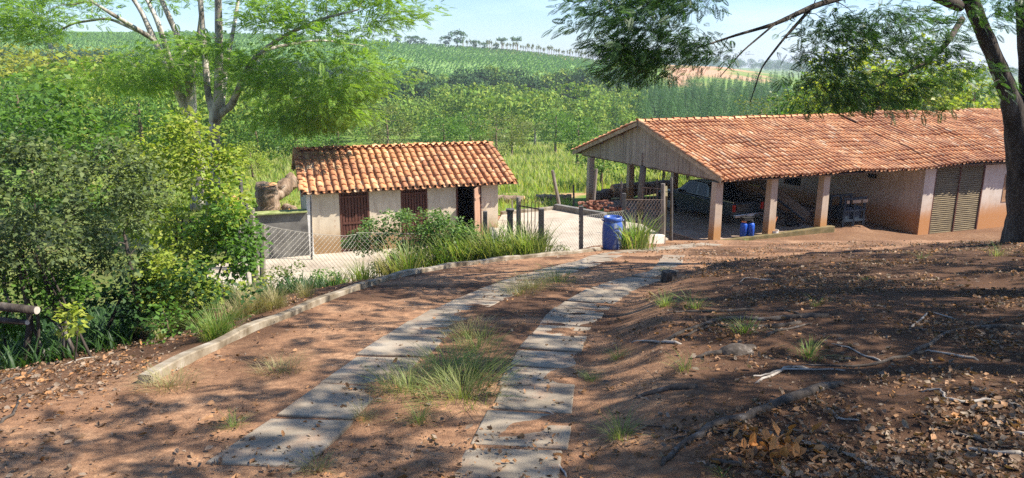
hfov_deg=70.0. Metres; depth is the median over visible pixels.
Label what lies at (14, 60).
flowering tree
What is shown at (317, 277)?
grass tuft
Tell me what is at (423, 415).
grass tuft
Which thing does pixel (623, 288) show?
path slab
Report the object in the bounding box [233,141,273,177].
bushy tree
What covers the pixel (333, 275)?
leafy weed
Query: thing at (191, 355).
kerb
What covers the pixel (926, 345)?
tree root
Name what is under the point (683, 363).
grass tuft
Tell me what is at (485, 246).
leafy weed
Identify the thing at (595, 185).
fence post
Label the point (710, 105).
pine wood
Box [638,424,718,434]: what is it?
fallen twig
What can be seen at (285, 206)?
cut log
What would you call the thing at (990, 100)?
bushy tree
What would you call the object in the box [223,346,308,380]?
grass tuft
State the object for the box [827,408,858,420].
dry stick
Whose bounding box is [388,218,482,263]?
creeper mound
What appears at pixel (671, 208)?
fence post
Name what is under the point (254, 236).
fence post
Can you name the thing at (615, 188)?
cut log
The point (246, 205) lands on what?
fence post
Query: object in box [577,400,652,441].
grass tuft
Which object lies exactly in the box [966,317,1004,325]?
fallen twig
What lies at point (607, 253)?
path slab
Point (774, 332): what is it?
fallen twig
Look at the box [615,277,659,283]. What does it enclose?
path slab
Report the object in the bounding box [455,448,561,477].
path slab
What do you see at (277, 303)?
grass tuft
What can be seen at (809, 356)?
grass tuft
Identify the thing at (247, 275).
leaning pole
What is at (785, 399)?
tree root
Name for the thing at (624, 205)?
fence post
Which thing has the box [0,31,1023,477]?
ground
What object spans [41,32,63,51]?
ridge tree
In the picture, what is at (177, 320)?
grass tuft
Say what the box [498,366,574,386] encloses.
path slab
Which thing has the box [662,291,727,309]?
grass tuft
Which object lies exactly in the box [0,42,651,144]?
hillside wood
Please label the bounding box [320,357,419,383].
path slab
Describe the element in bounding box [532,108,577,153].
bushy tree
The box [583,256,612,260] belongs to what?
path slab
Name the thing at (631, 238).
leafy weed
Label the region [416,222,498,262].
grass tuft
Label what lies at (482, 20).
sky
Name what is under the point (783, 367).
fallen twig
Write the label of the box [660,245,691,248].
path slab
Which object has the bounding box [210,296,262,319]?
grass tuft
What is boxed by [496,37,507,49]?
flat topped tree
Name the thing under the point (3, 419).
dry stick
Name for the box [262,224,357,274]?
wire netting
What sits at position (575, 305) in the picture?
path slab
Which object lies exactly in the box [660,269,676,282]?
old stump
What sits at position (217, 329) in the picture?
grass tuft
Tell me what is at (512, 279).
path slab
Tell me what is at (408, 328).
path slab
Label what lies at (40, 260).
leafy shrub
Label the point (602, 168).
bushy tree
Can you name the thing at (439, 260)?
grass tuft
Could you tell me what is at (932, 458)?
fallen leaves
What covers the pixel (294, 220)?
garden wall
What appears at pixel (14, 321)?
cut branch
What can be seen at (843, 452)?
fallen twig
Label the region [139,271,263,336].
leafy weed
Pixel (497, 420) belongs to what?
path slab
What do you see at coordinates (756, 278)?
fallen twig
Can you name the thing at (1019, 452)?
dry stick
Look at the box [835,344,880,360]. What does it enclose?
fallen twig
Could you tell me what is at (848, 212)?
machine frame
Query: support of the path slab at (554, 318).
on the ground at (344, 339)
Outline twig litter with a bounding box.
[5,241,1023,477]
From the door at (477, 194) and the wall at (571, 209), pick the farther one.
the wall at (571, 209)
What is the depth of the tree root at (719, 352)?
6.28 m
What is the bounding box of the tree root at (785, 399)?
[660,381,844,465]
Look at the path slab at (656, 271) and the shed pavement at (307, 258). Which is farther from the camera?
the shed pavement at (307, 258)
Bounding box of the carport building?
[571,108,1006,239]
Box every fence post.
[238,175,245,262]
[244,196,248,264]
[249,208,258,289]
[259,225,265,287]
[310,195,312,259]
[483,211,486,238]
[506,208,513,241]
[516,197,520,238]
[539,208,543,241]
[551,170,560,203]
[572,185,574,206]
[579,206,582,248]
[592,169,597,203]
[620,182,622,215]
[622,193,625,231]
[655,179,657,225]
[661,183,664,242]
[670,177,672,240]
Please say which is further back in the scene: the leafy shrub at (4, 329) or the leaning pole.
the leaning pole
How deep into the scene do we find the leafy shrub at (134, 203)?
9.47 m
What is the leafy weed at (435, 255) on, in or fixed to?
on the ground at (344, 339)
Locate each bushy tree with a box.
[0,72,83,172]
[33,71,137,160]
[91,86,178,156]
[224,114,285,164]
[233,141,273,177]
[265,111,333,155]
[307,108,369,145]
[360,100,417,144]
[417,113,469,142]
[444,110,498,141]
[469,109,527,156]
[486,112,535,153]
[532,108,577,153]
[549,116,600,162]
[573,140,626,188]
[647,168,664,179]
[734,91,783,117]
[758,71,873,115]
[758,95,803,117]
[779,46,916,114]
[801,34,971,113]
[837,63,980,110]
[855,57,996,110]
[911,58,999,110]
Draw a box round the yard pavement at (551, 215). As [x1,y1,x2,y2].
[495,210,667,250]
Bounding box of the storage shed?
[291,140,517,254]
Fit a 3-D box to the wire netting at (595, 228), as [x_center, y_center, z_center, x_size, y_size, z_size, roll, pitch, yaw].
[2.753,-0.237,21.932,0.011,1.244,2.193,12,18,42]
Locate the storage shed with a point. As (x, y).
(348, 188)
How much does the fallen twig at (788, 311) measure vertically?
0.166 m
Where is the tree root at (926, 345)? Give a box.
[801,330,951,366]
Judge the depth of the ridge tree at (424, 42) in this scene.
439.35 m
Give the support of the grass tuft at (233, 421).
on the ground at (344, 339)
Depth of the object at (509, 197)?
35.56 m
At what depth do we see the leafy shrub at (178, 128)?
13.13 m
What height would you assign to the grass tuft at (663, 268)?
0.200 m
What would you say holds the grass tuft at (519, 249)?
on the ground at (344, 339)
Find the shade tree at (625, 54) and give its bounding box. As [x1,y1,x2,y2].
[542,0,1023,242]
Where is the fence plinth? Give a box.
[645,234,664,243]
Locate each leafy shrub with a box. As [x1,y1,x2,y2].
[0,71,145,319]
[0,124,107,361]
[0,240,100,358]
[34,235,229,343]
[52,133,179,339]
[104,105,255,294]
[127,244,223,329]
[177,195,273,305]
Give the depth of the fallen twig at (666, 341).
6.85 m
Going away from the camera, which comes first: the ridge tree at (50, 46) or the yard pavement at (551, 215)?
the yard pavement at (551, 215)
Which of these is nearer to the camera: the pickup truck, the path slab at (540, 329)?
the path slab at (540, 329)
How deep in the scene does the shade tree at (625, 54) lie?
12.63 m
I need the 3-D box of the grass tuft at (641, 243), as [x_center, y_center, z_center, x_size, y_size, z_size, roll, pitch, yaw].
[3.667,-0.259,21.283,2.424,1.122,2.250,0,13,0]
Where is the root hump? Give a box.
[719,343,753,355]
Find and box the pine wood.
[605,68,998,133]
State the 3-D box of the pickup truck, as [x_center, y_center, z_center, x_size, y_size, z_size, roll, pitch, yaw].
[9.080,-1.911,33.754,2.140,1.690,5.227,-7,15,-27]
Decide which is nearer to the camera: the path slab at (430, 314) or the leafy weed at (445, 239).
the path slab at (430, 314)
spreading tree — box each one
[0,0,266,210]
[147,0,451,212]
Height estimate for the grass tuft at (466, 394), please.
0.267 m
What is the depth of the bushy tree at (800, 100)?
48.72 m
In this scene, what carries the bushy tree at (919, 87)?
on the ground at (344, 339)
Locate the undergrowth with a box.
[0,269,343,370]
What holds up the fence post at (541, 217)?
on the ground at (344, 339)
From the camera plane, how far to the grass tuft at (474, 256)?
19.64 m
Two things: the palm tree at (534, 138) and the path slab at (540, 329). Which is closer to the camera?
the path slab at (540, 329)
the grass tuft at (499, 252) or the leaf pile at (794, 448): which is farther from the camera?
the grass tuft at (499, 252)
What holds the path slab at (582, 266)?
on the ground at (344, 339)
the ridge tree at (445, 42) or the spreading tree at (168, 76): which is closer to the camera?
the spreading tree at (168, 76)
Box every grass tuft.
[107,360,222,393]
[135,318,185,340]
[156,295,274,342]
[165,307,186,328]
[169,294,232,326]
[206,407,265,433]
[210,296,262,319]
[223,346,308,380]
[231,277,290,314]
[241,282,302,310]
[277,447,345,477]
[289,280,320,298]
[303,270,330,284]
[323,265,356,283]
[337,255,386,281]
[339,395,395,425]
[342,352,445,396]
[345,355,461,405]
[358,245,408,276]
[374,232,447,273]
[380,394,443,426]
[381,352,543,419]
[390,335,512,387]
[410,234,485,265]
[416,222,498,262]
[422,336,535,389]
[426,310,505,339]
[439,321,516,353]
[445,225,513,260]
[454,220,540,259]
[476,229,528,256]
[490,214,562,254]
[490,274,548,297]
[505,224,560,254]
[506,267,569,290]
[524,262,589,283]
[574,365,604,380]
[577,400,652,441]
[593,344,633,360]
[609,210,679,249]
[642,287,695,306]
[648,262,681,270]
[655,349,716,372]
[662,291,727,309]
[700,463,740,477]
[705,309,782,334]
[783,335,848,361]
[969,241,1022,256]
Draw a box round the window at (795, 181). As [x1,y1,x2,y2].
[785,177,800,185]
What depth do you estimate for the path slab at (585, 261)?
17.29 m
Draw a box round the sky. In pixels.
[0,0,1017,69]
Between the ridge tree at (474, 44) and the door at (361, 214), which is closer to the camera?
the door at (361, 214)
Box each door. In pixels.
[341,192,367,250]
[403,189,424,244]
[474,186,480,235]
[929,165,983,233]
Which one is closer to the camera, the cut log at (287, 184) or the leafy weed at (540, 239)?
the leafy weed at (540, 239)
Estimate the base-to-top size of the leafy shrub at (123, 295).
1.608 m
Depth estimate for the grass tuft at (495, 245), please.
19.62 m
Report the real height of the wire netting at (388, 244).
1.418 m
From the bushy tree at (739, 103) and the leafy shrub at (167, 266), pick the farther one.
the bushy tree at (739, 103)
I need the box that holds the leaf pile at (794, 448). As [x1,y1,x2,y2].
[733,421,826,465]
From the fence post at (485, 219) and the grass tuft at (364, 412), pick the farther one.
the fence post at (485, 219)
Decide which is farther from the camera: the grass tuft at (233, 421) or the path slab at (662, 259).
the path slab at (662, 259)
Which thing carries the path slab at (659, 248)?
on the ground at (344, 339)
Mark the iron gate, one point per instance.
(531, 207)
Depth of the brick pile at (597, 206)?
30.90 m
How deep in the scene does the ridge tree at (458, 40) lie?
437.89 m
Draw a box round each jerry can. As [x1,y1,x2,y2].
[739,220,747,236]
[747,220,754,235]
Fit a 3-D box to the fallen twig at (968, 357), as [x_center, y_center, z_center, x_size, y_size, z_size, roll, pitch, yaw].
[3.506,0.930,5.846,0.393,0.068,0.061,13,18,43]
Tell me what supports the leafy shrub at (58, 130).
on the ground at (344, 339)
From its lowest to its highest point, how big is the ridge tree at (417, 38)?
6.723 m
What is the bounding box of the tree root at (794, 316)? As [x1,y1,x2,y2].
[651,313,829,348]
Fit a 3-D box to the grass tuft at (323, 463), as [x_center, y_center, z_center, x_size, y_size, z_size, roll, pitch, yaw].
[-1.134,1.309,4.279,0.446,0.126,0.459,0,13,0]
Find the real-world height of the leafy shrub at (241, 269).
2.270 m
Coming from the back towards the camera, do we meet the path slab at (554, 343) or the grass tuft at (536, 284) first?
the grass tuft at (536, 284)
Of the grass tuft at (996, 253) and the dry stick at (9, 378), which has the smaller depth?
the dry stick at (9, 378)
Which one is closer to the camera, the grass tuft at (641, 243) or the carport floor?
the grass tuft at (641, 243)
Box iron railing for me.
[641,187,660,209]
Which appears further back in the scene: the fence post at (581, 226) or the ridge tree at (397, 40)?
the ridge tree at (397, 40)
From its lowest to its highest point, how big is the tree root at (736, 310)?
0.088 m
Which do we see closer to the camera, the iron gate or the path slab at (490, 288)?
the path slab at (490, 288)
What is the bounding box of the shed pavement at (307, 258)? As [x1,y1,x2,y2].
[207,219,471,290]
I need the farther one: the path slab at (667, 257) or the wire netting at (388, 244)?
the wire netting at (388, 244)
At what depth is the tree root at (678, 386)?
5.46 m
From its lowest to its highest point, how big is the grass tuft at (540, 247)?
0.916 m
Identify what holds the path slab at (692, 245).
on the ground at (344, 339)
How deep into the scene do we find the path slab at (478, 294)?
11.62 m
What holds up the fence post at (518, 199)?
on the ground at (344, 339)
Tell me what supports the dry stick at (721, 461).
on the ground at (344, 339)
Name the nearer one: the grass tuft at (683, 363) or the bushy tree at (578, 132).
the grass tuft at (683, 363)
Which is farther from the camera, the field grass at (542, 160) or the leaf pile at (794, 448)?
the field grass at (542, 160)
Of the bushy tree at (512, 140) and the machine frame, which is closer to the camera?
the machine frame
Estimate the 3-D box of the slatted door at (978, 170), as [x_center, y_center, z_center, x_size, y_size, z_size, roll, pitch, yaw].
[20.275,-1.728,33.370,2.919,3.390,0.045,-5,14,-20]
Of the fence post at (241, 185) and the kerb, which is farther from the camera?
the fence post at (241, 185)
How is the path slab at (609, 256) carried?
on the ground at (344, 339)
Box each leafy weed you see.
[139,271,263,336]
[141,296,234,345]
[176,256,270,308]
[254,260,304,283]
[311,267,346,284]
[414,244,456,266]
[434,232,476,260]
[475,234,493,259]
[519,230,552,253]
[551,242,570,250]
[622,228,644,246]
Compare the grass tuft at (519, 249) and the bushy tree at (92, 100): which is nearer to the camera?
the grass tuft at (519, 249)
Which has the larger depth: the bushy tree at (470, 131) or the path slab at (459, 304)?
the bushy tree at (470, 131)
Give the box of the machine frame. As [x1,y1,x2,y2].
[827,193,867,226]
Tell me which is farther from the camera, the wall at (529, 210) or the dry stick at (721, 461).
the wall at (529, 210)
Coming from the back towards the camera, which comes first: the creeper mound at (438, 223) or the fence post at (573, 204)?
the fence post at (573, 204)
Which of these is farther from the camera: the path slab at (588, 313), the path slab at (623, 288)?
the path slab at (623, 288)
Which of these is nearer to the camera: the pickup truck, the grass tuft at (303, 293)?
the grass tuft at (303, 293)
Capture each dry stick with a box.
[0,367,36,383]
[0,394,24,423]
[559,464,566,476]
[704,458,741,465]
[755,368,843,382]
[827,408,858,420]
[909,312,957,328]
[923,388,1021,407]
[964,447,1023,455]
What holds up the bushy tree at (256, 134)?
on the ground at (344, 339)
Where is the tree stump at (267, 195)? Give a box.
[255,181,280,210]
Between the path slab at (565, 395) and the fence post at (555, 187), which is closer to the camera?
the path slab at (565, 395)
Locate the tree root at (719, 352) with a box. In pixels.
[695,344,755,357]
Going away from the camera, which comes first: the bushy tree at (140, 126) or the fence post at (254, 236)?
the fence post at (254, 236)
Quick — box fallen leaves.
[0,239,1023,477]
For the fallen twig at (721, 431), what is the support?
on the ground at (344, 339)
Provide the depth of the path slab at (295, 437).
4.73 m
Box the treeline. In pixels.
[661,56,1017,76]
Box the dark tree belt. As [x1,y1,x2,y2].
[0,45,648,110]
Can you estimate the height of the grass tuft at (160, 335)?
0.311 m
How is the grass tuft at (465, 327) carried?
on the ground at (344, 339)
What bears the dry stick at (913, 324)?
on the ground at (344, 339)
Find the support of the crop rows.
on the ground at (344, 339)
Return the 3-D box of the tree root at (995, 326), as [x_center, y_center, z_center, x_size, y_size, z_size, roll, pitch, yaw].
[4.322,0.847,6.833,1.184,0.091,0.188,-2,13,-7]
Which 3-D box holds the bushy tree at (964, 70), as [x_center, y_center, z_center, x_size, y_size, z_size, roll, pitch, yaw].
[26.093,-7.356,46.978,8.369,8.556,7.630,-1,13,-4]
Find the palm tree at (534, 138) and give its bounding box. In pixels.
[517,121,551,145]
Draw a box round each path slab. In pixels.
[206,419,352,468]
[277,383,372,419]
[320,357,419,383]
[356,335,442,356]
[387,320,453,337]
[413,309,464,320]
[436,299,499,309]
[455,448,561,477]
[457,290,513,300]
[471,410,570,449]
[479,282,523,292]
[493,386,573,413]
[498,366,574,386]
[499,276,540,283]
[510,350,576,367]
[517,272,564,277]
[519,335,586,352]
[531,325,590,335]
[537,267,578,273]
[540,314,596,325]
[548,307,603,318]
[553,262,596,268]
[557,301,609,309]
[567,294,621,303]
[571,259,607,263]
[579,289,630,296]
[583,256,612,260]
[589,255,622,257]
[591,284,639,291]
[598,252,622,254]
[603,280,649,286]
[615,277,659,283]
[617,249,645,252]
[631,272,659,277]
[641,247,668,250]
[646,270,678,274]
[652,267,678,270]
[655,264,676,266]
[657,261,682,263]
[659,258,682,260]
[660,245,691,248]
[662,256,680,258]
[682,243,701,246]
[697,243,721,245]
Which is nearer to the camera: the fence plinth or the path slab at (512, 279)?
the path slab at (512, 279)
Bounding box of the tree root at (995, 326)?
[910,324,1023,332]
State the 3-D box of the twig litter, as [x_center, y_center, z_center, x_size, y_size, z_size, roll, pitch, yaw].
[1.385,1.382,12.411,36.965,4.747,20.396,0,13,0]
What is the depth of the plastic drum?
20.99 m
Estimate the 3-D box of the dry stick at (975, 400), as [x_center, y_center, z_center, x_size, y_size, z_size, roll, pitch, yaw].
[3.006,1.071,4.806,0.593,0.100,0.189,13,18,43]
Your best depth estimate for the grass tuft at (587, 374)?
6.38 m
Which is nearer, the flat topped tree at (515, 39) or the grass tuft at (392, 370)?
the grass tuft at (392, 370)
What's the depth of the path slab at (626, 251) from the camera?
20.60 m
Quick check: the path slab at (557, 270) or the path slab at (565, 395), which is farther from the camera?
the path slab at (557, 270)
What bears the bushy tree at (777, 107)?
on the ground at (344, 339)
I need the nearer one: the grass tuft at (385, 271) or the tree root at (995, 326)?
the tree root at (995, 326)
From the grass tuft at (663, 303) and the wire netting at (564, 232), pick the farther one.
the wire netting at (564, 232)
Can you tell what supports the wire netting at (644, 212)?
attached to the fence post at (624, 205)
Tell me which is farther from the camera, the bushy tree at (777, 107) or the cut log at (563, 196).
the bushy tree at (777, 107)
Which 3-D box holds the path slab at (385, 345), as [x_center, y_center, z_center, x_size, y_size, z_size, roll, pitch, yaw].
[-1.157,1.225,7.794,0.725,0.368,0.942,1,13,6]
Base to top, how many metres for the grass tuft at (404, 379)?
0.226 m
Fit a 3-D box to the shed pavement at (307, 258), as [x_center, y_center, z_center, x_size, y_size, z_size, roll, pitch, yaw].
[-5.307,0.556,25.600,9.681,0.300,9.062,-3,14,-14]
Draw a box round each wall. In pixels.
[245,209,309,259]
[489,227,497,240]
[500,206,554,215]
[554,204,606,217]
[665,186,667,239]
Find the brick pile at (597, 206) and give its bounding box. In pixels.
[577,199,629,211]
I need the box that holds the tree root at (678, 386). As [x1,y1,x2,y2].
[633,383,697,398]
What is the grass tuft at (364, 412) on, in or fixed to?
on the ground at (344, 339)
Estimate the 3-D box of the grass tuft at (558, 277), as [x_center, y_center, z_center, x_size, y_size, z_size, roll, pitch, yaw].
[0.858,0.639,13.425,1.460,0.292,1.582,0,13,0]
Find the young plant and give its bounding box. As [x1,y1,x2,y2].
[52,301,94,360]
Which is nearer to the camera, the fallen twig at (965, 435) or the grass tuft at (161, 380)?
the fallen twig at (965, 435)
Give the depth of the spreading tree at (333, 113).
26.41 m
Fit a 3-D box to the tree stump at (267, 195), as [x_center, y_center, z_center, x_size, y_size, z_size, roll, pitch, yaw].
[-11.044,-1.778,33.221,1.334,1.643,1.318,0,13,0]
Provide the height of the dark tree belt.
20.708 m
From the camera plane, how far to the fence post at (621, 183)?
30.98 m
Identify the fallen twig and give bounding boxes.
[631,340,681,343]
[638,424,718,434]
[665,429,743,440]
[740,277,772,281]
[753,365,807,376]
[766,323,810,336]
[776,309,799,313]
[790,436,872,468]
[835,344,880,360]
[925,349,977,359]
[945,430,1020,447]
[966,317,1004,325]
[988,418,1023,425]
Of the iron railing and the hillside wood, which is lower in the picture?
the iron railing
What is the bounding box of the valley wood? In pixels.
[0,52,306,158]
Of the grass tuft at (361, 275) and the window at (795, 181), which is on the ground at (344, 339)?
the grass tuft at (361, 275)
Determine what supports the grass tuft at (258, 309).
on the ground at (344, 339)
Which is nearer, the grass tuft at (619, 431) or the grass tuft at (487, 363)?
the grass tuft at (619, 431)
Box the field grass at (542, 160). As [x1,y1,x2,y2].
[50,140,754,225]
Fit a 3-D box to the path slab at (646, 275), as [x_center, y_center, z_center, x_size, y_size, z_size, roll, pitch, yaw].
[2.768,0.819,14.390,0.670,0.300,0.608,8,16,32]
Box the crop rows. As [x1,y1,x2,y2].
[0,29,647,82]
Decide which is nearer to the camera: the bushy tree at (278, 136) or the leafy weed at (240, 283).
the leafy weed at (240, 283)
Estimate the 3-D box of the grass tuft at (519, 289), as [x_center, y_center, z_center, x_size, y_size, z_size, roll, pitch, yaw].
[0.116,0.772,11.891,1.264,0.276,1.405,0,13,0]
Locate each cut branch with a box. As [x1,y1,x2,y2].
[0,302,39,313]
[0,317,29,324]
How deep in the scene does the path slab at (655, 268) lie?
15.56 m
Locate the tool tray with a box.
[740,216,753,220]
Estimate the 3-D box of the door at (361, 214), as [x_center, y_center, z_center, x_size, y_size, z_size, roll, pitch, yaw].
[-5.432,-0.627,25.291,0.832,2.063,0.036,-4,14,-18]
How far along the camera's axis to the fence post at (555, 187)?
31.78 m
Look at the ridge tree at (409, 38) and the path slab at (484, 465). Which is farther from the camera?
the ridge tree at (409, 38)
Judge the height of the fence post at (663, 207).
2.236 m
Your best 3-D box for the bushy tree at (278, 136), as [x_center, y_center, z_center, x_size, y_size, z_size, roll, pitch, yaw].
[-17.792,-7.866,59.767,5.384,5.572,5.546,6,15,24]
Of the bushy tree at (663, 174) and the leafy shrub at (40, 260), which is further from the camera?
the bushy tree at (663, 174)
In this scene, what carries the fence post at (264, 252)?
on the ground at (344, 339)
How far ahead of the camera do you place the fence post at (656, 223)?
31.45 m
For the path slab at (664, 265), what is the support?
on the ground at (344, 339)
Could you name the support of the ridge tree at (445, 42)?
on the ground at (344, 339)
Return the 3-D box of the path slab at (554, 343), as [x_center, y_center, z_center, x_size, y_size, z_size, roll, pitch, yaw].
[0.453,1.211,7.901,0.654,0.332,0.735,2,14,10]
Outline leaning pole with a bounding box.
[238,230,250,287]
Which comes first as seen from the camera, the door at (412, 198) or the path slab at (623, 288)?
the path slab at (623, 288)
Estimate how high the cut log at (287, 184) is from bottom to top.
1.225 m
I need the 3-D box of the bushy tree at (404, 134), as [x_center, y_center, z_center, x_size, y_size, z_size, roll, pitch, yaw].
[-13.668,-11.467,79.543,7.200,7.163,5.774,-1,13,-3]
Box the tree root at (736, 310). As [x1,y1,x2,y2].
[668,308,754,312]
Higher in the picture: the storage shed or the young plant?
the storage shed
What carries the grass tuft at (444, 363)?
on the ground at (344, 339)
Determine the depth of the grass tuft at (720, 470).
3.97 m
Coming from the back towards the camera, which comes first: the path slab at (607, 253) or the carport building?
the carport building
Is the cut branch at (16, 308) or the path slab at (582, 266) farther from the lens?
the path slab at (582, 266)
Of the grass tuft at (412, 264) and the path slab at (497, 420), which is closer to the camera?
the path slab at (497, 420)
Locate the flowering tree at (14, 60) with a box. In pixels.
[0,34,140,143]
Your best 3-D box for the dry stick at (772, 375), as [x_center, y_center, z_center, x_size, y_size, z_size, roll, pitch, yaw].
[2.193,1.034,5.682,0.906,0.057,0.232,-5,14,-19]
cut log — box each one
[277,172,297,199]
[281,203,296,209]
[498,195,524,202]
[535,194,571,199]
[595,188,612,199]
[610,180,669,197]
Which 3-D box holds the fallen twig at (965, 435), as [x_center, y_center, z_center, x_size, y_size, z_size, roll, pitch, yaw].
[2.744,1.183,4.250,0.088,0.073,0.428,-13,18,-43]
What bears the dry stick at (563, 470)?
on the ground at (344, 339)
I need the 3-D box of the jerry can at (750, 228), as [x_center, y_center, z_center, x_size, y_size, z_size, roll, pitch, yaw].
[9.647,-0.405,29.535,0.300,0.700,0.300,0,13,0]
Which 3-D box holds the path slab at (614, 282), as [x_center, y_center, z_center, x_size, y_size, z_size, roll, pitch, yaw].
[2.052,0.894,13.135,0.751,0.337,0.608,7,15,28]
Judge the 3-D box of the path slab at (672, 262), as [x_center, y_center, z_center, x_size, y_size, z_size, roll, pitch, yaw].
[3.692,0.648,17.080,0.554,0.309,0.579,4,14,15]
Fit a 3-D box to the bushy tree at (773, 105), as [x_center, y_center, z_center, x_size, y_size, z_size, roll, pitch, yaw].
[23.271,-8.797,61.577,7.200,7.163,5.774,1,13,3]
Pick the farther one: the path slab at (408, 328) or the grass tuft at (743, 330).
the path slab at (408, 328)
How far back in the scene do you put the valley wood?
71.74 m
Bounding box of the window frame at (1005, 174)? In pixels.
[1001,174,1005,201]
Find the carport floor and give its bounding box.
[585,193,813,239]
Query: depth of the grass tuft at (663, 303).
9.13 m
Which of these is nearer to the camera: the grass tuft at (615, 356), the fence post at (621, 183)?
the grass tuft at (615, 356)
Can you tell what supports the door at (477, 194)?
in the storage shed
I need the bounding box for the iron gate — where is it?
[520,197,540,236]
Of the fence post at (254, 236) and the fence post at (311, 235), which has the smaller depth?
the fence post at (254, 236)
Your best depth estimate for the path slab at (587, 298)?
11.13 m
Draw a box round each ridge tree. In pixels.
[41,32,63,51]
[392,34,402,41]
[403,35,412,42]
[411,35,419,44]
[419,37,426,43]
[439,36,451,45]
[447,29,467,46]
[470,40,479,46]
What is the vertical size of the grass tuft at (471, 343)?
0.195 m
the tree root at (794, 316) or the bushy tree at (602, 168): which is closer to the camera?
the tree root at (794, 316)
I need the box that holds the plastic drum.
[601,215,623,249]
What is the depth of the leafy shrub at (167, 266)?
10.02 m
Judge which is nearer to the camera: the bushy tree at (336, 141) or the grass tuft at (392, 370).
the grass tuft at (392, 370)
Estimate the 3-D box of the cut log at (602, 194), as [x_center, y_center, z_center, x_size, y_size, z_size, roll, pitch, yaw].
[4.562,-2.212,37.824,0.685,0.672,1.667,11,17,38]
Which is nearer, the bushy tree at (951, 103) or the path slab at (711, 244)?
the path slab at (711, 244)
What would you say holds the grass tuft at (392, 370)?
on the ground at (344, 339)
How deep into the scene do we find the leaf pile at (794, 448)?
4.17 m
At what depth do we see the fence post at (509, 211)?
20.54 m
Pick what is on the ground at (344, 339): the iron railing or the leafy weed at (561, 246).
the leafy weed at (561, 246)
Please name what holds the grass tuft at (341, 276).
on the ground at (344, 339)
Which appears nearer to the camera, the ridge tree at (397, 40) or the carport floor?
the carport floor
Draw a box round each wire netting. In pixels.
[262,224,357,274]
[356,232,442,271]
[544,218,579,250]
[583,211,622,247]
[626,199,660,233]
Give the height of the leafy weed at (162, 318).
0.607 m
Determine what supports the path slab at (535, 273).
on the ground at (344, 339)
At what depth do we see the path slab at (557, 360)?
7.13 m
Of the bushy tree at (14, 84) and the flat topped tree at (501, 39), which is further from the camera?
the flat topped tree at (501, 39)
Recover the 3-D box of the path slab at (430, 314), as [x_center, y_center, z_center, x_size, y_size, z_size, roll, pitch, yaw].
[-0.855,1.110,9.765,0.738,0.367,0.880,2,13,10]
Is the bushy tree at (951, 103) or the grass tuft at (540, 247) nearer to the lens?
the grass tuft at (540, 247)
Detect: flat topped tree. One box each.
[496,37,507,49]
[511,36,521,50]
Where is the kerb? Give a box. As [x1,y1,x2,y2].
[137,247,601,383]
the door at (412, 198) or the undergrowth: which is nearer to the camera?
the undergrowth
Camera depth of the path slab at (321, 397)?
5.65 m
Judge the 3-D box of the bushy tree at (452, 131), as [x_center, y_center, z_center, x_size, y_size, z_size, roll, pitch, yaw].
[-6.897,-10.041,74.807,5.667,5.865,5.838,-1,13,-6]
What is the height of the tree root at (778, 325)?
0.090 m
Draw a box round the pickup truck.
[658,179,763,220]
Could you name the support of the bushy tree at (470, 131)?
on the ground at (344, 339)
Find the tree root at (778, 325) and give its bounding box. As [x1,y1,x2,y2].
[679,320,801,338]
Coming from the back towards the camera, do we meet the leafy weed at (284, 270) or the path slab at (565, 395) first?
the leafy weed at (284, 270)
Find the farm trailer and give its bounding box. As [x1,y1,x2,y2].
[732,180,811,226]
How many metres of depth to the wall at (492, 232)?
26.06 m
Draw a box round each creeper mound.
[340,207,477,275]
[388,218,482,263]
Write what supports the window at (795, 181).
in the carport building
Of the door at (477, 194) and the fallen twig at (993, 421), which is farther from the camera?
the door at (477, 194)
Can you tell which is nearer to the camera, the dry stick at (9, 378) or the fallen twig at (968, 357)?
the fallen twig at (968, 357)
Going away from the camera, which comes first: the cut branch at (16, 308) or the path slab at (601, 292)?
the cut branch at (16, 308)

